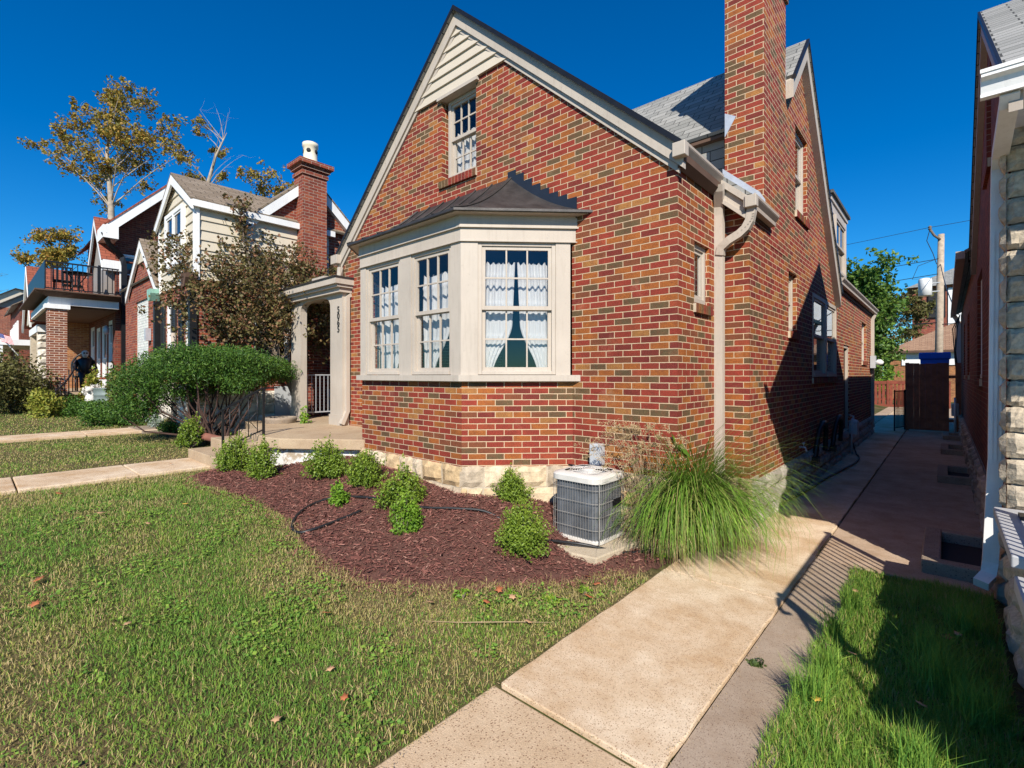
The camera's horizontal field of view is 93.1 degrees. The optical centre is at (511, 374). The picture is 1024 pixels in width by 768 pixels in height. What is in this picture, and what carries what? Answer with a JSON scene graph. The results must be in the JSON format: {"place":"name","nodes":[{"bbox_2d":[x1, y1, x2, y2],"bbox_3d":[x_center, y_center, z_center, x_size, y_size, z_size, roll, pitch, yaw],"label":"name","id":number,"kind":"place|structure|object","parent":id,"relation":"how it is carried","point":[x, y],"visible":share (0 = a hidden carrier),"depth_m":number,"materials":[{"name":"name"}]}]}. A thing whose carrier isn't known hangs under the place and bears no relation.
{"place":"outdoors","nodes":[
{"label":"outdoors","id":0,"kind":"place"},
{"bbox_2d":[0,0,1011,372],"label":"sky","id":1,"kind":"structure","parent":0,"point":[895,79],"materials":[{"name":"blue"}]},
{"bbox_2d":[0,382,1023,767],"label":"lawn ground","id":2,"kind":"structure","parent":0,"point":[652,572],"depth_m":2.97,"materials":[{"name":"green plant"}]},
{"bbox_2d":[0,294,23,359],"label":"neighbor house","id":3,"kind":"structure","parent":2,"relation":"on","point":[5,325],"depth_m":44.53,"materials":[{"name":"red brick"}]},
{"bbox_2d":[0,288,23,302],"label":"roof","id":4,"kind":"structure","parent":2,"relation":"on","point":[12,293],"depth_m":51.12,"materials":[{"name":"white wood"}]},
{"bbox_2d":[0,339,29,361],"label":"neighbor house","id":5,"kind":"structure","parent":2,"relation":"on","point":[21,345],"depth_m":26.21,"materials":[{"name":"white brick"}]},
{"bbox_2d":[3,300,30,367],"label":"neighbor house","id":6,"kind":"structure","parent":2,"relation":"on","point":[18,334],"depth_m":32.58,"materials":[{"name":"red brick"}]},
{"bbox_2d":[0,345,63,414],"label":"hedge","id":7,"kind":"object","parent":2,"relation":"on","point":[16,387],"visible":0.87,"depth_m":12.77,"materials":[{"name":"green plant"}]},
{"bbox_2d":[23,387,67,418],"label":"lime shrub","id":8,"kind":"object","parent":2,"relation":"on","point":[43,405],"visible":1,"depth_m":12.08,"materials":[{"name":"yellow plant"}]},
{"bbox_2d":[9,225,88,269],"bbox_3d":[-37.212,-6.065,40.471,5.342,12.354,6.072,0,0,7],"label":"street tree","id":9,"kind":"object","parent":2,"relation":"on","point":[64,253],"visible":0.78,"depth_m":38.59,"materials":[{"name":"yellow plant"}]},
{"bbox_2d":[22,266,87,382],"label":"neighbor house","id":10,"kind":"structure","parent":2,"relation":"on","point":[37,333],"depth_m":19.68,"materials":[{"name":"red brick"}]},
{"bbox_2d":[50,363,75,414],"bbox_3d":[-12.393,0.389,13.477,0.218,1.522,2.229,0,0,-30],"label":"step railing","id":11,"kind":"object","parent":2,"relation":"on","point":[64,383],"visible":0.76,"depth_m":13.60,"materials":[{"name":"black metal"}]},
{"bbox_2d":[56,394,83,414],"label":"boxwood","id":12,"kind":"object","parent":2,"relation":"on","point":[76,399],"visible":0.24,"depth_m":13.05,"materials":[{"name":"green plant"}]},
{"bbox_2d":[0,428,156,442],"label":"front walk","id":13,"kind":"structure","parent":2,"relation":"on","point":[50,436],"depth_m":9.33,"materials":[{"name":"beige concrete"}]},
{"bbox_2d":[59,399,104,417],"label":"boxwood","id":14,"kind":"object","parent":2,"relation":"on","point":[73,409],"visible":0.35,"depth_m":12.32,"materials":[{"name":"green plant"}]},
{"bbox_2d":[77,399,106,418],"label":"boxwood","id":15,"kind":"object","parent":2,"relation":"on","point":[92,402],"visible":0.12,"depth_m":11.85,"materials":[{"name":"green plant"}]},
{"bbox_2d":[19,184,166,400],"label":"neighbor house","id":16,"kind":"structure","parent":2,"relation":"on","point":[76,322],"depth_m":15.55,"materials":[{"name":"red brick"}]},
{"bbox_2d":[52,265,73,289],"bbox_3d":[-13.794,-2.900,14.886,0.450,0.920,0.460,0,0,42],"label":"patio chair","id":17,"kind":"object","parent":16,"relation":"on","point":[59,281],"visible":0.56,"depth_m":14.93,"materials":[{"name":"black metal"}]},
{"bbox_2d":[62,271,91,292],"bbox_3d":[-13.255,-2.776,14.806,0.720,0.688,0.720,0,0,42],"label":"patio table","id":18,"kind":"object","parent":16,"relation":"on","point":[79,273],"visible":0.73,"depth_m":14.73,"materials":[{"name":"black metal"}]},
{"bbox_2d":[71,353,92,390],"bbox_3d":[-13.532,-0.113,15.338,0.523,1.225,0.602,0,0,42],"label":"porch chair","id":19,"kind":"object","parent":16,"relation":"on","point":[76,377],"visible":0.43,"depth_m":15.29,"materials":[{"name":"black metal"}]},
{"bbox_2d":[73,350,97,387],"bbox_3d":[-13.395,-0.188,15.225,0.722,1.183,0.597,0,0,42],"label":"halloween dummy","id":20,"kind":"object","parent":19,"relation":"on","point":[84,364],"visible":0.85,"depth_m":15.19,"materials":[{"name":"black fabric"}]},
{"bbox_2d":[91,327,94,366],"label":"window","id":21,"kind":"structure","parent":16,"relation":"in","point":[92,329],"depth_m":18.58,"materials":[{"name":"white paint"}]},
{"bbox_2d":[97,328,99,381],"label":"window","id":22,"kind":"structure","parent":16,"relation":"in","point":[98,330],"depth_m":17.72,"materials":[{"name":"white paint"}]},
{"bbox_2d":[102,325,106,384],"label":"window","id":23,"kind":"structure","parent":16,"relation":"in","point":[104,336],"depth_m":16.99,"materials":[{"name":"white paint"}]},
{"bbox_2d":[109,320,111,362],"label":"window","id":24,"kind":"structure","parent":16,"relation":"in","point":[110,322],"depth_m":16.19,"materials":[{"name":"white paint"}]},
{"bbox_2d":[119,254,134,293],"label":"window","id":25,"kind":"structure","parent":16,"relation":"in","point":[128,257],"depth_m":15.74,"materials":[{"name":"white paint"}]},
{"bbox_2d":[76,405,129,426],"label":"boxwood","id":26,"kind":"object","parent":2,"relation":"on","point":[88,419],"visible":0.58,"depth_m":10.71,"materials":[{"name":"green plant"}]},
{"bbox_2d":[0,458,209,494],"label":"front walk","id":27,"kind":"structure","parent":2,"relation":"on","point":[66,478],"depth_m":6.24,"materials":[{"name":"beige concrete"}]},
{"bbox_2d":[17,75,202,218],"bbox_3d":[-24.404,-9.097,29.761,8.956,19.010,5.953,0,0,12],"label":"sycamore tree","id":28,"kind":"object","parent":2,"relation":"on","point":[111,131],"visible":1,"depth_m":29.15,"materials":[{"name":"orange plant"}]},
{"bbox_2d":[104,361,124,416],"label":"spiky plant","id":29,"kind":"object","parent":2,"relation":"on","point":[107,377],"visible":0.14,"depth_m":11.33,"materials":[{"name":"green plant"}]},
{"bbox_2d":[156,419,178,432],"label":"perennial","id":30,"kind":"object","parent":2,"relation":"on","point":[168,427],"visible":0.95,"depth_m":9.96,"materials":[{"name":"green plant"}]},
{"bbox_2d":[174,411,205,447],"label":"boxwood","id":31,"kind":"object","parent":2,"relation":"on","point":[187,436],"visible":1,"depth_m":8.35,"materials":[{"name":"green plant"}]},
{"bbox_2d":[88,339,301,442],"bbox_3d":[-5.812,0.289,9.142,3.197,1.868,2.063,0,0,0],"label":"yew bush","id":32,"kind":"object","parent":2,"relation":"on","point":[232,369],"visible":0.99,"depth_m":8.61,"materials":[{"name":"green plant"}]},
{"bbox_2d":[162,104,246,183],"bbox_3d":[-19.270,-8.438,30.193,5.072,17.701,4.021,0,0,29],"label":"sycamore tree","id":33,"kind":"object","parent":2,"relation":"on","point":[219,153],"visible":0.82,"depth_m":30.25,"materials":[{"name":"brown plant"}]},
{"bbox_2d":[119,141,349,435],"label":"neighbor house","id":34,"kind":"structure","parent":2,"relation":"on","point":[306,210],"depth_m":10.97,"materials":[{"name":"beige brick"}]},
{"bbox_2d":[167,306,170,351],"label":"window","id":35,"kind":"structure","parent":34,"relation":"in","point":[168,310],"depth_m":11.25,"materials":[{"name":"white paint"}]},
{"bbox_2d":[164,203,185,270],"bbox_3d":[-7.355,-2.965,10.565,1.350,1.230,0.097,0,0,42],"label":"window","id":36,"kind":"structure","parent":34,"relation":"in","point":[179,212],"depth_m":10.41,"materials":[{"name":"white paint"}]},
{"bbox_2d":[253,304,289,361],"bbox_3d":[-5.390,-0.950,10.858,0.097,1.300,0.800,0,0,42],"label":"window","id":37,"kind":"structure","parent":34,"relation":"in","point":[287,341],"depth_m":10.99,"materials":[{"name":"white paint"}]},
{"bbox_2d":[274,386,290,415],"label":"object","id":38,"kind":"structure","parent":34,"relation":"in","point":[282,396],"depth_m":10.85,"materials":[{"name":"glass"}]},
{"bbox_2d":[134,191,337,393],"bbox_3d":[-5.020,-1.322,10.258,3.314,5.084,4.348,0,0,42],"label":"japanese maple","id":39,"kind":"object","parent":2,"relation":"on","point":[260,306],"visible":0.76,"depth_m":9.84,"materials":[{"name":"brown plant"}]},
{"bbox_2d":[235,157,293,197],"bbox_3d":[-16.851,-7.307,34.824,3.714,15.427,5.259,0,0,42],"label":"sycamore tree","id":40,"kind":"object","parent":2,"relation":"on","point":[261,187],"visible":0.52,"depth_m":34.02,"materials":[{"name":"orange plant"}]},
{"bbox_2d":[0,486,614,767],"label":"clover","id":41,"kind":"object","parent":2,"relation":"on","point":[367,701],"visible":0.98,"depth_m":3.37,"materials":[{"name":"green plant"}]},
{"bbox_2d":[179,456,685,595],"bbox_3d":[-1.160,1.429,5.152,6.700,0.579,2.791,0,0,16],"label":"mulch bed","id":42,"kind":"object","parent":2,"relation":"on","point":[485,550],"visible":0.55,"depth_m":4.38,"materials":[{"name":"brown wood"}]},
{"bbox_2d":[210,431,252,472],"bbox_3d":[-3.714,1.046,6.549,0.494,0.575,0.583,0,0,42],"label":"boxwood","id":43,"kind":"object","parent":42,"relation":"on","point":[235,452],"visible":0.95,"depth_m":6.48,"materials":[{"name":"green plant"}]},
{"bbox_2d":[244,434,281,480],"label":"boxwood","id":44,"kind":"object","parent":42,"relation":"on","point":[260,466],"visible":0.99,"depth_m":6.10,"materials":[{"name":"green plant"}]},
{"bbox_2d":[298,432,348,479],"bbox_3d":[-2.301,1.002,5.989,0.587,0.585,0.512,0,0,-40],"label":"boxwood","id":45,"kind":"object","parent":42,"relation":"on","point":[333,465],"visible":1,"depth_m":5.94,"materials":[{"name":"green plant"}]},
{"bbox_2d":[327,475,350,507],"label":"boxwood","id":46,"kind":"object","parent":42,"relation":"on","point":[339,497],"visible":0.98,"depth_m":5.22,"materials":[{"name":"green plant"}]},
{"bbox_2d":[343,446,388,489],"bbox_3d":[-1.721,1.083,5.754,0.504,0.491,0.689,0,0,-14],"label":"boxwood","id":47,"kind":"object","parent":42,"relation":"on","point":[364,470],"visible":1,"depth_m":5.60,"materials":[{"name":"green plant"}]},
{"bbox_2d":[371,454,427,510],"bbox_3d":[-1.149,1.121,5.120,0.494,0.605,0.607,0,0,42],"label":"boxwood","id":48,"kind":"object","parent":42,"relation":"on","point":[388,491],"visible":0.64,"depth_m":5.05,"materials":[{"name":"green plant"}]},
{"bbox_2d":[387,486,424,535],"bbox_3d":[-0.984,1.286,4.600,0.310,0.483,0.345,0,0,42],"label":"boxwood","id":49,"kind":"object","parent":42,"relation":"on","point":[406,517],"visible":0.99,"depth_m":4.55,"materials":[{"name":"green plant"}]},
{"bbox_2d":[491,458,534,502],"bbox_3d":[0.007,1.176,5.364,0.510,0.483,0.480,0,0,42],"label":"boxwood","id":50,"kind":"object","parent":42,"relation":"on","point":[512,486],"visible":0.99,"depth_m":5.25,"materials":[{"name":"green plant"}]},
{"bbox_2d":[493,491,556,561],"bbox_3d":[0.105,1.347,4.372,0.604,0.538,0.587,0,0,42],"label":"boxwood","id":51,"kind":"object","parent":42,"relation":"on","point":[523,532],"visible":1,"depth_m":4.28,"materials":[{"name":"green plant"}]},
{"bbox_2d":[574,401,834,580],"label":"ornamental grass","id":52,"kind":"object","parent":42,"relation":"on","point":[689,508],"depth_m":4.33,"materials":[{"name":"green plant"}]},
{"bbox_2d":[452,588,469,600],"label":"weed","id":53,"kind":"object","parent":2,"relation":"on","point":[460,596],"visible":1,"depth_m":3.62,"materials":[{"name":"green plant"}]},
{"bbox_2d":[375,686,631,767],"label":"side walk","id":54,"kind":"structure","parent":2,"relation":"on","point":[498,728],"depth_m":2.24,"materials":[{"name":"concrete"}]},
{"bbox_2d":[188,0,878,550],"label":"brick house","id":55,"kind":"structure","parent":2,"relation":"on","point":[686,246],"depth_m":5.84,"materials":[{"name":"red brick"}]},
{"bbox_2d":[216,387,276,449],"bbox_3d":[-3.912,0.692,7.176,0.040,1.016,0.839,0,0,42],"label":"handrail","id":56,"kind":"object","parent":55,"relation":"attached to","point":[239,401],"visible":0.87,"depth_m":7.18,"materials":[{"name":"black metal"}]},
{"bbox_2d":[265,416,296,423],"bbox_3d":[-4.411,1.000,9.244,0.573,0.400,0.573,0,0,-26],"label":"stone planter","id":57,"kind":"object","parent":55,"relation":"on","point":[280,419],"visible":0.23,"depth_m":9.03,"materials":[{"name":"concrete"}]},
{"bbox_2d":[307,374,329,412],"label":"porch rail gate","id":58,"kind":"structure","parent":55,"relation":"on","point":[315,375],"depth_m":10.26,"materials":[{"name":"white metal"}]},
{"bbox_2d":[373,274,382,368],"bbox_3d":[-2.129,-0.756,7.496,0.097,1.503,0.885,0,0,-3],"label":"curtain","id":59,"kind":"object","parent":55,"relation":"in","point":[376,281],"depth_m":7.61,"materials":[{"name":"white fabric"}]},
{"bbox_2d":[367,259,399,374],"bbox_3d":[-1.709,-0.757,6.538,0.805,1.503,0.097,0,0,42],"label":"window","id":60,"kind":"structure","parent":55,"relation":"in","point":[371,321],"depth_m":6.62,"materials":[{"name":"beige paint"}]},
{"bbox_2d":[380,284,398,367],"bbox_3d":[-1.615,-0.635,6.636,0.644,1.230,0.070,0,0,42],"label":"curtain","id":61,"kind":"object","parent":55,"relation":"hanging from","point":[387,330],"visible":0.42,"depth_m":6.71,"materials":[{"name":"white fabric"}]},
{"bbox_2d":[412,245,450,374],"bbox_3d":[-0.951,-0.757,5.860,0.759,1.503,0.097,0,0,42],"label":"window","id":62,"kind":"structure","parent":55,"relation":"in","point":[416,315],"depth_m":5.92,"materials":[{"name":"beige paint"}]},
{"bbox_2d":[423,271,448,367],"bbox_3d":[-0.934,-0.645,6.027,0.511,1.250,0.070,0,0,42],"label":"curtain","id":63,"kind":"object","parent":55,"relation":"hanging from","point":[435,318],"visible":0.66,"depth_m":6.06,"materials":[{"name":"white fabric"}]},
{"bbox_2d":[448,88,475,177],"bbox_3d":[-0.665,-3.420,6.922,0.660,1.140,0.097,0,0,42],"label":"window","id":64,"kind":"structure","parent":55,"relation":"in","point":[452,140],"depth_m":7.02,"materials":[{"name":"beige paint"}]},
{"bbox_2d":[457,127,475,172],"bbox_3d":[-0.596,-3.235,6.992,0.570,0.670,0.070,0,0,42],"label":"curtain","id":65,"kind":"object","parent":55,"relation":"hanging from","point":[466,157],"visible":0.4,"depth_m":7.04,"materials":[{"name":"white fabric"}]},
{"bbox_2d":[347,169,592,466],"bbox_3d":[-1.096,-0.722,6.454,4.410,3.745,1.139,0,0,42],"label":"bay window","id":66,"kind":"structure","parent":55,"relation":"in","point":[464,417],"depth_m":5.54,"materials":[{"name":"brick"}]},
{"bbox_2d":[485,262,514,366],"bbox_3d":[-0.163,-0.670,5.648,0.400,1.300,0.070,0,0,-3],"label":"curtain","id":67,"kind":"object","parent":55,"relation":"hanging from","point":[495,292],"visible":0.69,"depth_m":5.65,"materials":[{"name":"white fabric"}]},
{"bbox_2d":[478,242,555,374],"bbox_3d":[0.054,-0.756,5.543,0.885,1.503,0.097,0,0,-3],"label":"window","id":68,"kind":"structure","parent":55,"relation":"in","point":[550,309],"depth_m":5.53,"materials":[{"name":"beige paint"}]},
{"bbox_2d":[517,262,547,366],"bbox_3d":[0.261,-0.670,5.671,0.400,1.300,0.070,0,0,-3],"label":"curtain","id":69,"kind":"object","parent":55,"relation":"hanging from","point":[537,296],"visible":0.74,"depth_m":5.67,"materials":[{"name":"white fabric"}]},
{"bbox_2d":[590,443,604,465],"bbox_3d":[0.904,1.019,5.236,0.157,0.547,0.185,0,0,42],"label":"disconnect box","id":70,"kind":"object","parent":55,"relation":"attached to","point":[594,461],"visible":0.62,"depth_m":5.22,"materials":[{"name":"grey metal"}]},
{"bbox_2d":[694,244,704,304],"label":"window","id":71,"kind":"structure","parent":55,"relation":"in","point":[699,252],"depth_m":5.35,"materials":[{"name":"beige paint"}]},
{"bbox_2d":[789,274,792,330],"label":"window","id":72,"kind":"structure","parent":55,"relation":"in","point":[790,277],"depth_m":7.09,"materials":[{"name":"beige paint"}]},
{"bbox_2d":[795,132,802,214],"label":"window","id":73,"kind":"structure","parent":55,"relation":"in","point":[799,145],"depth_m":7.61,"materials":[{"name":"beige paint"}]},
{"bbox_2d":[809,420,828,463],"bbox_3d":[5.031,1.060,7.927,0.170,0.640,0.985,0,0,42],"label":"vent hose","id":74,"kind":"object","parent":55,"relation":"attached to","point":[819,430],"visible":0.98,"depth_m":7.70,"materials":[{"name":"black rubber"}]},
{"bbox_2d":[812,292,825,376],"bbox_3d":[5.271,-0.660,8.360,0.097,1.380,1.190,0,0,42],"label":"window","id":75,"kind":"structure","parent":55,"relation":"in","point":[817,299],"depth_m":8.62,"materials":[{"name":"beige paint"}]},
{"bbox_2d":[826,301,836,376],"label":"window","id":76,"kind":"structure","parent":55,"relation":"in","point":[831,310],"depth_m":9.41,"materials":[{"name":"beige paint"}]},
{"bbox_2d":[828,414,843,451],"bbox_3d":[6.097,1.060,9.120,0.170,0.640,0.985,0,0,42],"label":"vent hose","id":77,"kind":"object","parent":55,"relation":"attached to","point":[839,420],"visible":1,"depth_m":8.88,"materials":[{"name":"black rubber"}]},
{"bbox_2d":[833,214,845,277],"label":"window","id":78,"kind":"structure","parent":55,"relation":"in","point":[840,230],"depth_m":10.14,"materials":[{"name":"beige paint"}]},
{"bbox_2d":[848,414,858,453],"bbox_3d":[7.417,1.281,10.519,0.196,0.839,0.393,0,0,31],"label":"gas meter","id":79,"kind":"object","parent":55,"relation":"attached to","point":[853,426],"visible":1,"depth_m":10.40,"materials":[{"name":"grey metal"}]},
{"bbox_2d":[558,529,644,565],"bbox_3d":[0.778,1.670,4.785,0.820,0.130,0.930,0,0,42],"label":"concrete pad","id":80,"kind":"object","parent":2,"relation":"on","point":[592,555],"visible":0.18,"depth_m":4.46,"materials":[{"name":"beige concrete"}]},
{"bbox_2d":[553,464,623,545],"bbox_3d":[0.776,1.271,4.894,0.578,0.658,0.566,0,0,42],"label":"air conditioner","id":81,"kind":"object","parent":80,"relation":"on","point":[580,494],"visible":0.9,"depth_m":4.69,"materials":[{"name":"white metal"}]},
{"bbox_2d":[501,407,905,767],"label":"side walk","id":82,"kind":"structure","parent":2,"relation":"on","point":[641,722],"depth_m":3.12,"materials":[{"name":"beige concrete"}]},
{"bbox_2d":[291,434,859,553],"bbox_3d":[3.036,1.446,6.808,11.115,0.497,2.378,0,0,-29],"label":"garden hose","id":83,"kind":"object","parent":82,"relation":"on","point":[462,508],"visible":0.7,"depth_m":4.90,"materials":[{"name":"black rubber"}]},
{"bbox_2d":[894,390,905,430],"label":"iron gate","id":84,"kind":"structure","parent":82,"relation":"on","point":[898,409],"depth_m":14.77,"materials":[{"name":"black metal"}]},
{"bbox_2d":[846,247,918,380],"bbox_3d":[16.855,-2.084,23.521,3.837,7.582,5.618,0,0,-6],"label":"backyard tree","id":85,"kind":"object","parent":2,"relation":"on","point":[878,294],"visible":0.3,"depth_m":21.92,"materials":[{"name":"green plant"}]},
{"bbox_2d":[748,565,1023,767],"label":"grass","id":86,"kind":"structure","parent":2,"relation":"on","point":[941,664],"depth_m":2.56,"materials":[{"name":"green plant"}]},
{"bbox_2d":[874,366,903,402],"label":"backyard shrub","id":87,"kind":"object","parent":2,"relation":"on","point":[883,377],"visible":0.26,"depth_m":27.58,"materials":[{"name":"green plant"}]},
{"bbox_2d":[880,289,935,377],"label":"backyard tree","id":88,"kind":"object","parent":2,"relation":"on","point":[917,302],"visible":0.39,"depth_m":40.47,"materials":[{"name":"green plant"}]},
{"bbox_2d":[874,380,950,408],"bbox_3d":[18.726,0.990,27.538,9.200,1.420,0.120,0,0,42],"label":"picket fence","id":89,"kind":"object","parent":2,"relation":"on","point":[889,398],"visible":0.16,"depth_m":26.11,"materials":[{"name":"brown wood"}]},
{"bbox_2d":[889,321,960,401],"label":"garage","id":90,"kind":"structure","parent":2,"relation":"on","point":[925,343],"depth_m":32.39,"materials":[{"name":"orange brick"}]},
{"bbox_2d":[902,352,954,364],"bbox_3d":[28.048,0.100,31.211,4.600,3.200,0.065,0,0,42],"label":"door","id":91,"kind":"structure","parent":90,"relation":"in","point":[911,357],"depth_m":32.28,"materials":[{"name":"white paint"}]},
{"bbox_2d":[912,226,944,351],"bbox_3d":[22.390,-3.144,26.086,1.317,9.692,0.580,0,0,11],"label":"utility pole","id":92,"kind":"object","parent":2,"relation":"on","point":[924,287],"visible":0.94,"depth_m":25.79,"materials":[{"name":"brown wood"}]},
{"bbox_2d":[950,0,1023,688],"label":"neighbor house","id":93,"kind":"structure","parent":2,"relation":"on","point":[988,298],"depth_m":3.71,"materials":[{"name":"red brick"}]},
{"bbox_2d":[951,398,958,432],"bbox_3d":[12.390,1.163,13.554,0.160,1.073,0.374,0,0,42],"label":"water meter","id":94,"kind":"object","parent":93,"relation":"attached to","point":[954,409],"visible":0.94,"depth_m":13.46,"materials":[{"name":"grey metal"}]},
{"bbox_2d":[668,558,857,767],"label":"edge pavement","id":95,"kind":"structure","parent":0,"point":[721,737],"depth_m":2.67,"materials":[{"name":"grey concrete"}]},
{"bbox_2d":[376,525,846,767],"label":"edge litter","id":96,"kind":"object","parent":95,"relation":"on","point":[649,634],"visible":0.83,"depth_m":2.93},
{"bbox_2d":[746,658,766,668],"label":"weed","id":97,"kind":"object","parent":95,"relation":"on","point":[754,663],"visible":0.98,"depth_m":2.85,"materials":[{"name":"green plant"}]},
{"bbox_2d":[817,407,995,598],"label":"walkway","id":98,"kind":"structure","parent":0,"point":[905,499],"depth_m":6.03,"materials":[{"name":"concrete"}]},
{"bbox_2d":[905,363,961,431],"bbox_3d":[12.673,0.660,14.606,1.279,2.080,0.090,0,0,42],"label":"wooden fence","id":99,"kind":"object","parent":98,"relation":"on","point":[927,395],"visible":0.94,"depth_m":14.61,"materials":[{"name":"brown wood"}]},
{"bbox_2d":[919,352,950,363],"bbox_3d":[14.861,0.459,17.036,0.840,2.478,0.890,0,0,42],"label":"blue bin","id":100,"kind":"object","parent":98,"relation":"on","point":[935,357],"visible":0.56,"depth_m":16.72,"materials":[{"name":"plastic"}]},
{"bbox_2d":[942,432,960,440],"bbox_3d":[11.893,1.700,13.110,0.370,0.200,1.000,0,0,42],"label":"window well","id":101,"kind":"object","parent":98,"relation":"on","point":[950,436],"depth_m":12.83,"materials":[{"name":"concrete"}]},
{"bbox_2d":[941,443,963,455],"bbox_3d":[9.819,1.700,10.806,0.390,0.200,1.200,0,0,42],"label":"window well","id":102,"kind":"object","parent":98,"relation":"on","point":[951,449],"depth_m":10.47,"materials":[{"name":"concrete"}]},
{"bbox_2d":[937,464,970,485],"bbox_3d":[7.378,1.700,8.092,0.410,0.200,1.300,0,0,42],"label":"window well","id":103,"kind":"object","parent":98,"relation":"on","point":[952,474],"depth_m":7.88,"materials":[{"name":"concrete"}]},
{"bbox_2d":[921,527,992,585],"bbox_3d":[4.139,1.700,4.515,0.470,0.200,1.250,0,0,42],"label":"window well","id":104,"kind":"object","parent":98,"relation":"on","point":[957,555],"depth_m":4.53,"materials":[{"name":"concrete"}]},
{"bbox_2d":[907,268,961,339],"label":"flats building","id":105,"kind":"structure","parent":0,"point":[948,276],"depth_m":49.71,"materials":[{"name":"red brick"}]},
{"bbox_3d":[-11.634,0.940,13.993,1.800,0.520,0.750,0,0,42],"label":"stone landing","id":106,"kind":"object","parent":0,"visible":0},
{"bbox_2d":[78,364,102,400],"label":"climbing plant","id":107,"kind":"object","parent":106,"relation":"on","point":[90,379],"visible":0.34,"depth_m":13.67,"materials":[{"name":"plant"}]},
{"bbox_2d":[92,388,129,402],"bbox_3d":[-10.864,0.600,13.204,0.880,0.500,0.880,0,0,42],"label":"tub planter","id":108,"kind":"object","parent":106,"relation":"on","point":[99,393],"visible":0.26,"depth_m":12.80,"materials":[{"name":"plastic"}]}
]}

